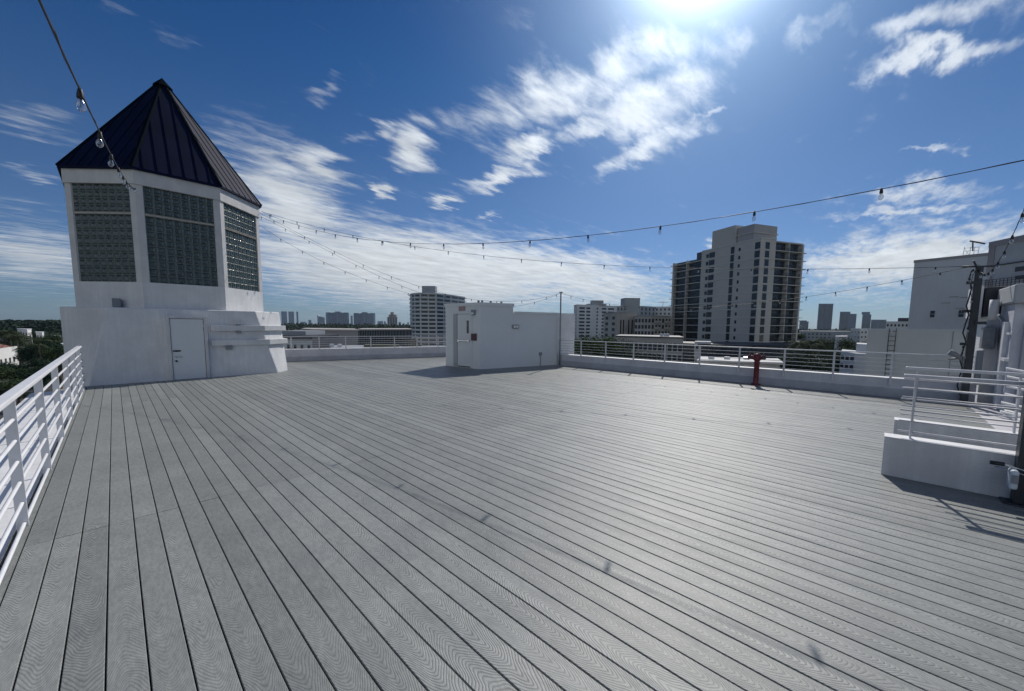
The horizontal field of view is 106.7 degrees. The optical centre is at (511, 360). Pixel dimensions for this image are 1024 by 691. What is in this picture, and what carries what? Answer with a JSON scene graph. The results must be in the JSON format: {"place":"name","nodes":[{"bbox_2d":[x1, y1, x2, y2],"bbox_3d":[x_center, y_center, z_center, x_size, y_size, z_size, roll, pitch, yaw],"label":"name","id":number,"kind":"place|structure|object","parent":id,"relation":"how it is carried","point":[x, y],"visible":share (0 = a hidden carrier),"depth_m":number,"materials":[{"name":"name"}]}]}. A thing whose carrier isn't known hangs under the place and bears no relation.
{"place":"outdoors","nodes":[
{"label":"outdoors","id":0,"kind":"place"},
{"bbox_2d":[0,344,18,364],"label":"white house","id":1,"kind":"structure","parent":0,"point":[7,353],"depth_m":109.56,"materials":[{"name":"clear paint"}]},
{"bbox_2d":[0,330,29,345],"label":"palm tree","id":2,"kind":"object","parent":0,"point":[8,332],"visible":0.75,"depth_m":130.17,"materials":[{"name":"green plant"}]},
{"bbox_2d":[0,370,63,419],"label":"road","id":3,"kind":"structure","parent":0,"point":[50,389],"depth_m":81.99,"materials":[{"name":"asphalt"}]},
{"bbox_2d":[0,361,17,380],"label":"tree","id":4,"kind":"object","parent":3,"relation":"on","point":[3,364],"visible":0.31,"depth_m":75.52,"materials":[{"name":"green plant"}]},
{"bbox_2d":[0,378,33,398],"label":"tree","id":5,"kind":"object","parent":3,"relation":"on","point":[8,385],"visible":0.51,"depth_m":58.64,"materials":[{"name":"green plant"}]},
{"bbox_2d":[0,334,34,365],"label":"palm tree","id":6,"kind":"object","parent":3,"relation":"on","point":[16,338],"visible":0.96,"depth_m":104.03,"materials":[{"name":"green plant"}]},
{"bbox_2d":[0,367,40,404],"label":"tree","id":7,"kind":"object","parent":3,"relation":"on","point":[4,372],"visible":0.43,"depth_m":67.63,"materials":[{"name":"green plant"}]},
{"bbox_2d":[1,358,52,391],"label":"tree","id":8,"kind":"object","parent":3,"relation":"on","point":[35,363],"visible":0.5,"depth_m":75.20,"materials":[{"name":"green plant"}]},
{"bbox_2d":[19,343,50,387],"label":"palm tree","id":9,"kind":"object","parent":3,"relation":"on","point":[40,347],"visible":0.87,"depth_m":83.73,"materials":[{"name":"green plant"}]},
{"bbox_2d":[15,363,59,387],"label":"tree","id":10,"kind":"object","parent":3,"relation":"on","point":[45,380],"visible":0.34,"depth_m":65.65,"materials":[{"name":"green plant"}]},
{"bbox_2d":[13,341,62,378],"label":"tree","id":11,"kind":"object","parent":3,"relation":"on","point":[22,351],"visible":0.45,"depth_m":90.06,"materials":[{"name":"green plant"}]},
{"bbox_2d":[31,334,62,345],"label":"tree","id":12,"kind":"object","parent":3,"relation":"on","point":[37,340],"visible":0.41,"depth_m":149.27,"materials":[{"name":"green plant"}]},
{"bbox_2d":[40,346,63,388],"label":"tree","id":13,"kind":"object","parent":3,"relation":"on","point":[59,353],"visible":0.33,"depth_m":83.63,"materials":[{"name":"green plant"}]},
{"bbox_2d":[281,311,286,324],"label":"skyline tower","id":14,"kind":"structure","parent":0,"point":[283,316],"depth_m":3594.13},
{"bbox_2d":[288,312,293,324],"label":"skyline tower","id":15,"kind":"structure","parent":0,"point":[291,316],"depth_m":3594.06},
{"bbox_2d":[282,330,338,348],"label":"lilac wall building","id":16,"kind":"structure","parent":0,"point":[296,345],"depth_m":50.07,"materials":[{"name":"white concrete"}]},
{"bbox_2d":[317,315,324,323],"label":"skyline tower","id":17,"kind":"structure","parent":0,"point":[320,320],"depth_m":3396.62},
{"bbox_2d":[326,312,348,324],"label":"skyline tower","id":18,"kind":"structure","parent":0,"point":[337,317],"depth_m":2520.90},
{"bbox_2d":[329,344,399,347],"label":"planted roof","id":19,"kind":"structure","parent":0,"point":[362,346],"depth_m":44.23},
{"bbox_2d":[387,312,396,324],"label":"skyline tower","id":20,"kind":"structure","parent":0,"point":[391,318],"depth_m":1498.07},
{"bbox_2d":[0,324,837,383],"bbox_3d":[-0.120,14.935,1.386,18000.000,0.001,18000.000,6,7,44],"label":"ground","id":21,"kind":"structure","parent":0,"point":[307,324],"depth_m":345.59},
{"bbox_2d":[0,330,26,344],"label":"tree","id":22,"kind":"object","parent":21,"relation":"on","point":[2,341],"visible":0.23,"depth_m":149.81,"materials":[{"name":"green plant"}]},
{"bbox_2d":[9,338,34,367],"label":"palm tree","id":23,"kind":"object","parent":21,"relation":"on","point":[26,340],"visible":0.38,"depth_m":118.21,"materials":[{"name":"green plant"}]},
{"bbox_2d":[17,329,32,346],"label":"white house","id":24,"kind":"structure","parent":21,"relation":"on","point":[27,332],"depth_m":185.17,"materials":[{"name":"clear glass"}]},
{"bbox_2d":[0,319,61,342],"bbox_3d":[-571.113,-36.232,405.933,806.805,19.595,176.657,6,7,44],"label":"woods","id":25,"kind":"object","parent":21,"relation":"on","point":[50,328],"visible":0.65,"depth_m":317.74,"materials":[{"name":"green plant"}]},
{"bbox_2d":[0,385,283,690],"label":"rooftop building","id":26,"kind":"structure","parent":21,"relation":"on","point":[26,416],"depth_m":4.17,"materials":[{"name":"paint"}]},
{"bbox_2d":[0,357,1023,690],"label":"deck","id":27,"kind":"structure","parent":26,"relation":"on","point":[424,523],"depth_m":2.89,"materials":[{"name":"grey"}]},
{"bbox_2d":[0,345,85,583],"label":"railing","id":28,"kind":"object","parent":27,"relation":"on","point":[18,495],"visible":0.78,"depth_m":3.62,"materials":[{"name":"metal"}]},
{"bbox_2d":[55,78,287,389],"bbox_3d":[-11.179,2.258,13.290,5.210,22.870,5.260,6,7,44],"label":"corner turret","id":29,"kind":"object","parent":27,"relation":"on","point":[166,266],"visible":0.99,"depth_m":11.00,"materials":[{"name":"white paint"}]},
{"bbox_2d":[38,0,136,191],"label":"string light","id":30,"kind":"object","parent":29,"relation":"hanging from","point":[79,94],"visible":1,"depth_m":2.08,"materials":[{"name":"black rubber"}]},
{"bbox_2d":[170,319,206,379],"bbox_3d":[-9.454,-0.344,11.153,0.141,1.743,0.752,6,7,44],"label":"door","id":31,"kind":"structure","parent":29,"relation":"in","point":[187,335],"depth_m":11.14,"materials":[{"name":"paint"}]},
{"bbox_2d":[259,226,444,303],"bbox_3d":[-6.553,-3.987,15.093,7.791,3.374,0.052,0,5,0],"label":"string light","id":32,"kind":"object","parent":29,"relation":"hanging from","point":[345,271],"visible":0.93,"depth_m":15.13,"materials":[{"name":"black rubber"}]},
{"bbox_2d":[260,216,557,305],"bbox_3d":[-4.208,-3.998,15.335,12.491,3.826,0.059,0,5,-2],"label":"string light","id":33,"kind":"object","parent":29,"relation":"hanging from","point":[400,285],"visible":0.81,"depth_m":15.41,"materials":[{"name":"black rubber"}]},
{"bbox_2d":[285,346,445,361],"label":"curb","id":34,"kind":"structure","parent":27,"relation":"on","point":[349,354],"depth_m":18.08,"materials":[{"name":"paint"}]},
{"bbox_2d":[283,336,445,352],"bbox_3d":[-6.911,-0.804,18.140,9.085,0.740,0.086,-2,6,-27],"label":"railing","id":35,"kind":"object","parent":34,"relation":"on","point":[370,338],"visible":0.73,"depth_m":17.97,"materials":[{"name":"metal"}]},
{"bbox_2d":[444,300,574,368],"bbox_3d":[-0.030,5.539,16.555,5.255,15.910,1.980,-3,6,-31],"label":"stair bulkhead","id":36,"kind":"object","parent":27,"relation":"on","point":[483,335],"visible":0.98,"depth_m":14.93,"materials":[{"name":"paint"}]},
{"bbox_2d":[262,214,559,302],"bbox_3d":[-3.515,-3.797,14.759,11.221,3.091,0.051,0,5,-9],"label":"string light","id":37,"kind":"object","parent":36,"relation":"hanging from","point":[404,281],"visible":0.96,"depth_m":14.74,"materials":[{"name":"black rubber"}]},
{"bbox_2d":[457,314,469,366],"bbox_3d":[-1.867,-0.781,14.709,0.708,2.002,0.095,5,7,39],"label":"door","id":38,"kind":"structure","parent":36,"relation":"in","point":[463,320],"depth_m":14.71,"materials":[{"name":"paint"}]},
{"bbox_2d":[559,292,562,364],"bbox_3d":[2.007,-1.323,15.848,0.160,3.040,0.160,6,7,44],"label":"string light pole","id":39,"kind":"object","parent":27,"relation":"on","point":[560,327],"visible":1,"depth_m":15.84,"materials":[{"name":"grey metal"}]},
{"bbox_2d":[747,353,765,384],"bbox_3d":[7.011,0.240,10.931,0.457,0.914,0.286,6,7,44],"label":"standpipe","id":40,"kind":"object","parent":27,"relation":"on","point":[756,358],"visible":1,"depth_m":10.90,"materials":[{"name":"red metal"}]},
{"bbox_2d":[881,432,1015,497],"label":"stair curb","id":41,"kind":"structure","parent":27,"relation":"on","point":[964,467],"depth_m":3.97,"materials":[{"name":"paint"}]},
{"bbox_2d":[898,374,1023,446],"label":"stair railing","id":42,"kind":"object","parent":41,"relation":"on","point":[915,388],"visible":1,"depth_m":3.95,"materials":[{"name":"metal"}]},
{"bbox_2d":[893,417,1017,450],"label":"stair curb","id":43,"kind":"structure","parent":27,"relation":"on","point":[967,434],"depth_m":4.70,"materials":[{"name":"paint"}]},
{"bbox_2d":[900,366,1023,432],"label":"stair railing","id":44,"kind":"object","parent":43,"relation":"on","point":[1016,406],"visible":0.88,"depth_m":4.64,"materials":[{"name":"metal"}]},
{"bbox_2d":[947,260,998,405],"bbox_3d":[9.800,-0.569,8.169,0.586,3.081,0.414,6,7,44],"label":"string light post","id":45,"kind":"object","parent":27,"relation":"on","point":[969,343],"visible":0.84,"depth_m":8.14,"materials":[{"name":"metal"}]},
{"bbox_2d":[265,212,968,273],"bbox_3d":[0.417,-3.644,10.906,19.877,2.815,0.057,2,6,17],"label":"string light","id":46,"kind":"object","parent":45,"relation":"hanging from","point":[631,266],"visible":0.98,"depth_m":10.25,"materials":[{"name":"black rubber"}]},
{"bbox_2d":[562,267,966,309],"bbox_3d":[5.946,-1.990,11.918,11.009,0.864,0.057,6,7,44],"label":"string light","id":47,"kind":"object","parent":45,"relation":"hanging from","point":[785,299],"visible":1,"depth_m":10.29,"materials":[{"name":"black rubber"}]},
{"bbox_2d":[961,267,977,361],"bbox_3d":[9.703,-0.932,8.104,0.054,2.084,0.108,-3,6,-33],"label":"string light","id":48,"kind":"object","parent":45,"relation":"hanging from","point":[971,307],"visible":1,"depth_m":8.06,"materials":[{"name":"black rubber"}]},
{"bbox_2d":[969,405,1018,431],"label":"landing floor","id":49,"kind":"structure","parent":27,"relation":"on","point":[986,410],"depth_m":7.10,"materials":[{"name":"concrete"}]},
{"bbox_2d":[965,283,1023,410],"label":"roof stair house","id":50,"kind":"structure","parent":27,"relation":"on","point":[999,345],"depth_m":7.94,"materials":[{"name":"grey paint"}]},
{"bbox_2d":[1000,367,1023,416],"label":"wall louvre","id":51,"kind":"object","parent":50,"relation":"attached to","point":[1007,403],"depth_m":5.12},
{"bbox_2d":[988,393,1023,507],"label":"string light post","id":52,"kind":"object","parent":27,"relation":"on","point":[1015,479],"visible":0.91,"depth_m":3.58,"materials":[{"name":"metal"}]},
{"bbox_2d":[261,160,1023,246],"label":"string light","id":53,"kind":"object","parent":52,"relation":"hanging from","point":[880,192],"visible":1,"depth_m":4.67,"materials":[{"name":"black rubber"}]},
{"bbox_2d":[979,209,1023,279],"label":"string light","id":54,"kind":"object","parent":52,"relation":"hanging from","point":[1012,237],"visible":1,"depth_m":5.50,"materials":[{"name":"black rubber"}]},
{"bbox_2d":[558,354,976,403],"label":"curb","id":55,"kind":"structure","parent":26,"relation":"on","point":[858,384],"depth_m":10.66,"materials":[{"name":"paint"}]},
{"bbox_2d":[558,340,974,390],"bbox_3d":[6.011,-0.107,12.207,11.270,0.775,0.085,6,7,44],"label":"railing","id":56,"kind":"object","parent":55,"relation":"on","point":[892,358],"visible":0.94,"depth_m":10.68,"materials":[{"name":"metal"}]},
{"bbox_2d":[301,328,358,348],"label":"building","id":57,"kind":"structure","parent":21,"relation":"on","point":[345,332],"depth_m":60.63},
{"bbox_2d":[354,312,374,324],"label":"skyline tower","id":58,"kind":"structure","parent":21,"relation":"on","point":[364,317],"depth_m":2520.70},
{"bbox_2d":[358,328,412,346],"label":"finned glass building","id":59,"kind":"structure","parent":21,"relation":"on","point":[404,339],"depth_m":64.70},
{"bbox_2d":[409,286,466,346],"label":"apartment block","id":60,"kind":"structure","parent":21,"relation":"on","point":[427,322],"depth_m":262.28,"materials":[{"name":"white concrete"}]},
{"bbox_2d":[281,322,850,369],"bbox_3d":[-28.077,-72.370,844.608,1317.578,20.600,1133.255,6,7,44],"label":"city greenery","id":61,"kind":"object","parent":21,"relation":"on","point":[291,326],"visible":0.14,"depth_m":718.81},
{"bbox_2d":[574,335,600,355],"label":"tree","id":62,"kind":"object","parent":21,"relation":"on","point":[584,343],"visible":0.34,"depth_m":75.02,"materials":[{"name":"green plant"}]},
{"bbox_2d":[574,300,616,342],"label":"white apartment block","id":63,"kind":"structure","parent":21,"relation":"on","point":[589,319],"depth_m":306.11,"materials":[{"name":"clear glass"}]},
{"bbox_2d":[582,334,624,356],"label":"tree","id":64,"kind":"object","parent":21,"relation":"on","point":[598,350],"visible":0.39,"depth_m":71.31,"materials":[{"name":"green plant"}]},
{"bbox_2d":[604,348,628,357],"bbox_3d":[15.938,3.627,62.455,6.594,11.567,7.399,6,7,44],"label":"tree","id":65,"kind":"object","parent":21,"relation":"on","point":[617,354],"visible":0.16,"depth_m":60.46,"materials":[{"name":"green plant"}]},
{"bbox_2d":[603,312,636,341],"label":"tan column block","id":66,"kind":"structure","parent":21,"relation":"on","point":[616,323],"depth_m":182.42,"materials":[{"name":"beige concrete"}]},
{"bbox_2d":[603,337,639,358],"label":"tree","id":67,"kind":"object","parent":21,"relation":"on","point":[627,346],"visible":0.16,"depth_m":73.53,"materials":[{"name":"green plant"}]},
{"bbox_2d":[613,348,650,359],"bbox_3d":[19.872,3.607,62.550,6.341,11.647,6.209,6,7,44],"label":"tree","id":68,"kind":"object","parent":21,"relation":"on","point":[630,356],"visible":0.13,"depth_m":61.45,"materials":[{"name":"green plant"}]},
{"bbox_2d":[617,298,654,315],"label":"grey penthouse block","id":69,"kind":"structure","parent":21,"relation":"on","point":[628,303],"depth_m":240.90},
{"bbox_2d":[615,334,683,361],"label":"parking garage","id":70,"kind":"structure","parent":21,"relation":"on","point":[664,339],"depth_m":92.33,"materials":[{"name":"concrete"}]},
{"bbox_2d":[634,315,670,334],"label":"balcony block","id":71,"kind":"structure","parent":21,"relation":"on","point":[651,325],"depth_m":168.68,"materials":[{"name":"white concrete"}]},
{"bbox_2d":[694,341,710,362],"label":"podium wing","id":72,"kind":"structure","parent":21,"relation":"on","point":[696,356],"depth_m":112.36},
{"bbox_2d":[669,224,806,342],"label":"condo tower","id":73,"kind":"structure","parent":21,"relation":"on","point":[735,255],"depth_m":139.34,"materials":[{"name":"beige concrete"}]},
{"bbox_2d":[686,333,696,338],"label":"balcony door","id":74,"kind":"structure","parent":73,"relation":"in","point":[687,334],"depth_m":161.88,"materials":[{"name":"black glass"}]},
{"bbox_2d":[686,326,697,331],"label":"balcony door","id":75,"kind":"structure","parent":73,"relation":"in","point":[688,328],"depth_m":161.76,"materials":[{"name":"black glass"}]},
{"bbox_2d":[687,319,697,324],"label":"balcony door","id":76,"kind":"structure","parent":73,"relation":"in","point":[690,320],"depth_m":161.17,"materials":[{"name":"black glass"}]},
{"bbox_2d":[687,312,698,317],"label":"balcony door","id":77,"kind":"structure","parent":73,"relation":"in","point":[695,313],"depth_m":160.60,"materials":[{"name":"black glass"}]},
{"bbox_2d":[688,298,698,303],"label":"balcony door","id":78,"kind":"structure","parent":73,"relation":"in","point":[696,299],"depth_m":159.92,"materials":[{"name":"black glass"}]},
{"bbox_2d":[688,284,699,289],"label":"balcony door","id":79,"kind":"structure","parent":73,"relation":"in","point":[697,286],"depth_m":159.76,"materials":[{"name":"black glass"}]},
{"bbox_2d":[688,291,699,296],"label":"balcony door","id":80,"kind":"structure","parent":73,"relation":"in","point":[697,292],"depth_m":159.84,"materials":[{"name":"black glass"}]},
{"bbox_2d":[689,277,699,282],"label":"balcony door","id":81,"kind":"structure","parent":73,"relation":"in","point":[697,278],"depth_m":159.65,"materials":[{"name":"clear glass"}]},
{"bbox_2d":[689,270,700,275],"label":"balcony door","id":82,"kind":"structure","parent":73,"relation":"in","point":[690,272],"depth_m":159.57,"materials":[{"name":"black glass"}]},
{"bbox_2d":[769,335,778,340],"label":"balcony door","id":83,"kind":"structure","parent":73,"relation":"in","point":[772,337],"depth_m":138.50,"materials":[{"name":"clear glass"}]},
{"bbox_2d":[770,319,779,324],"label":"balcony door","id":84,"kind":"structure","parent":73,"relation":"in","point":[772,320],"depth_m":137.96,"materials":[{"name":"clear glass"}]},
{"bbox_2d":[773,278,782,283],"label":"balcony door","id":85,"kind":"structure","parent":73,"relation":"in","point":[775,279],"depth_m":136.64,"materials":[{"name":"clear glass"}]},
{"bbox_2d":[682,341,795,362],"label":"podium building","id":86,"kind":"structure","parent":21,"relation":"on","point":[688,350],"depth_m":109.38,"materials":[{"name":"concrete"}]},
{"bbox_2d":[697,356,782,368],"bbox_3d":[27.296,5.373,46.434,10.563,11.158,6.161,2,5,14],"label":"flat roof annex","id":87,"kind":"object","parent":21,"relation":"on","point":[744,361],"visible":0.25,"depth_m":43.64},
{"bbox_2d":[776,340,823,360],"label":"palm tree","id":88,"kind":"object","parent":21,"relation":"on","point":[796,345],"visible":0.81,"depth_m":91.92,"materials":[{"name":"green plant"}]},
{"bbox_2d":[797,333,806,344],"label":"tree","id":89,"kind":"object","parent":21,"relation":"on","point":[800,336],"visible":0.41,"depth_m":189.35,"materials":[{"name":"green plant"}]},
{"bbox_2d":[786,352,834,372],"bbox_3d":[49.055,4.068,62.759,7.029,11.159,6.307,-1,5,-14],"label":"tree","id":90,"kind":"object","parent":21,"relation":"on","point":[801,359],"visible":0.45,"depth_m":62.15,"materials":[{"name":"green plant"}]},
{"bbox_2d":[794,339,831,361],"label":"palm tree","id":91,"kind":"object","parent":21,"relation":"on","point":[820,344],"visible":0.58,"depth_m":95.54,"materials":[{"name":"green plant"}]},
{"bbox_2d":[799,331,850,341],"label":"long lowrise","id":92,"kind":"structure","parent":21,"relation":"on","point":[814,335],"depth_m":255.00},
{"bbox_2d":[810,354,839,372],"bbox_3d":[52.828,4.195,64.191,5.667,10.700,6.649,6,7,44],"label":"tree","id":93,"kind":"object","parent":21,"relation":"on","point":[837,364],"visible":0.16,"depth_m":63.03,"materials":[{"name":"green plant"}]},
{"bbox_2d":[817,337,834,352],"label":"tree","id":94,"kind":"object","parent":21,"relation":"on","point":[828,343],"visible":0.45,"depth_m":169.11,"materials":[{"name":"green plant"}]},
{"bbox_2d":[822,345,853,372],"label":"tree","id":95,"kind":"object","parent":21,"relation":"on","point":[838,353],"visible":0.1,"depth_m":76.34,"materials":[{"name":"green plant"}]},
{"bbox_2d":[834,336,847,356],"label":"pink white house","id":96,"kind":"structure","parent":21,"relation":"on","point":[836,339],"depth_m":119.74,"materials":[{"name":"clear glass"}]},
{"bbox_2d":[835,336,866,350],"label":"tree","id":97,"kind":"object","parent":21,"relation":"on","point":[849,343],"visible":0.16,"depth_m":95.36,"materials":[{"name":"green plant"}]},
{"bbox_2d":[839,349,865,374],"bbox_3d":[39.867,5.033,45.038,2.247,12.294,9.382,5,7,42],"label":"white annex","id":98,"kind":"object","parent":21,"relation":"on","point":[857,362],"visible":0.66,"depth_m":41.73,"materials":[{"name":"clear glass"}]},
{"bbox_2d":[850,328,870,343],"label":"white lowrise","id":99,"kind":"structure","parent":21,"relation":"on","point":[857,334],"depth_m":162.77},
{"bbox_2d":[856,343,866,351],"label":"white stair tower","id":100,"kind":"structure","parent":21,"relation":"on","point":[860,347],"depth_m":42.18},
{"bbox_2d":[886,318,908,328],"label":"hillside white block","id":101,"kind":"structure","parent":21,"relation":"on","point":[901,323],"depth_m":148.09,"materials":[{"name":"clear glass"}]},
{"bbox_2d":[908,253,987,375],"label":"blank grey building","id":102,"kind":"structure","parent":21,"relation":"on","point":[937,301],"depth_m":35.88,"materials":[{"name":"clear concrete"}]},
{"bbox_2d":[963,240,985,254],"bbox_3d":[42.744,-10.303,35.380,1.559,1.755,0.581,1,5,9],"label":"roof scaffold","id":103,"kind":"object","parent":102,"relation":"on","point":[973,247],"visible":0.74,"depth_m":35.38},
{"bbox_2d":[0,0,1023,328],"label":"sky","id":104,"kind":"structure","parent":0,"point":[455,124],"materials":[{"name":"blue"}]},
{"bbox_2d":[655,302,670,315],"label":"pale roofline block","id":105,"kind":"structure","parent":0,"point":[663,311],"depth_m":256.87,"materials":[{"name":"white concrete"}]},
{"bbox_2d":[799,320,808,329],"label":"skyline tower","id":106,"kind":"structure","parent":0,"point":[803,324],"depth_m":1498.94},
{"bbox_2d":[817,304,832,330],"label":"skyline tower","id":107,"kind":"structure","parent":0,"point":[825,314],"depth_m":1296.14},
{"bbox_2d":[839,312,856,329],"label":"skyline tower","id":108,"kind":"structure","parent":0,"point":[847,320],"depth_m":1398.12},
{"bbox_2d":[861,312,870,327],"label":"skyline tower","id":109,"kind":"structure","parent":0,"point":[866,319],"depth_m":1496.96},
{"bbox_2d":[870,320,885,328],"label":"skyline tower","id":110,"kind":"structure","parent":0,"point":[878,324],"depth_m":1448.35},
{"bbox_2d":[864,328,967,380],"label":"building","id":111,"kind":"structure","parent":0,"point":[929,341],"depth_m":24.86,"materials":[{"name":"concrete"}]},
{"bbox_2d":[974,235,1023,405],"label":"dark parapet building","id":112,"kind":"structure","parent":0,"point":[1009,271],"depth_m":24.50,"materials":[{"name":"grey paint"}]},
{"bbox_2d":[1004,410,1020,423],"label":"landing steps","id":113,"kind":"structure","parent":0,"point":[1013,411],"depth_m":7.14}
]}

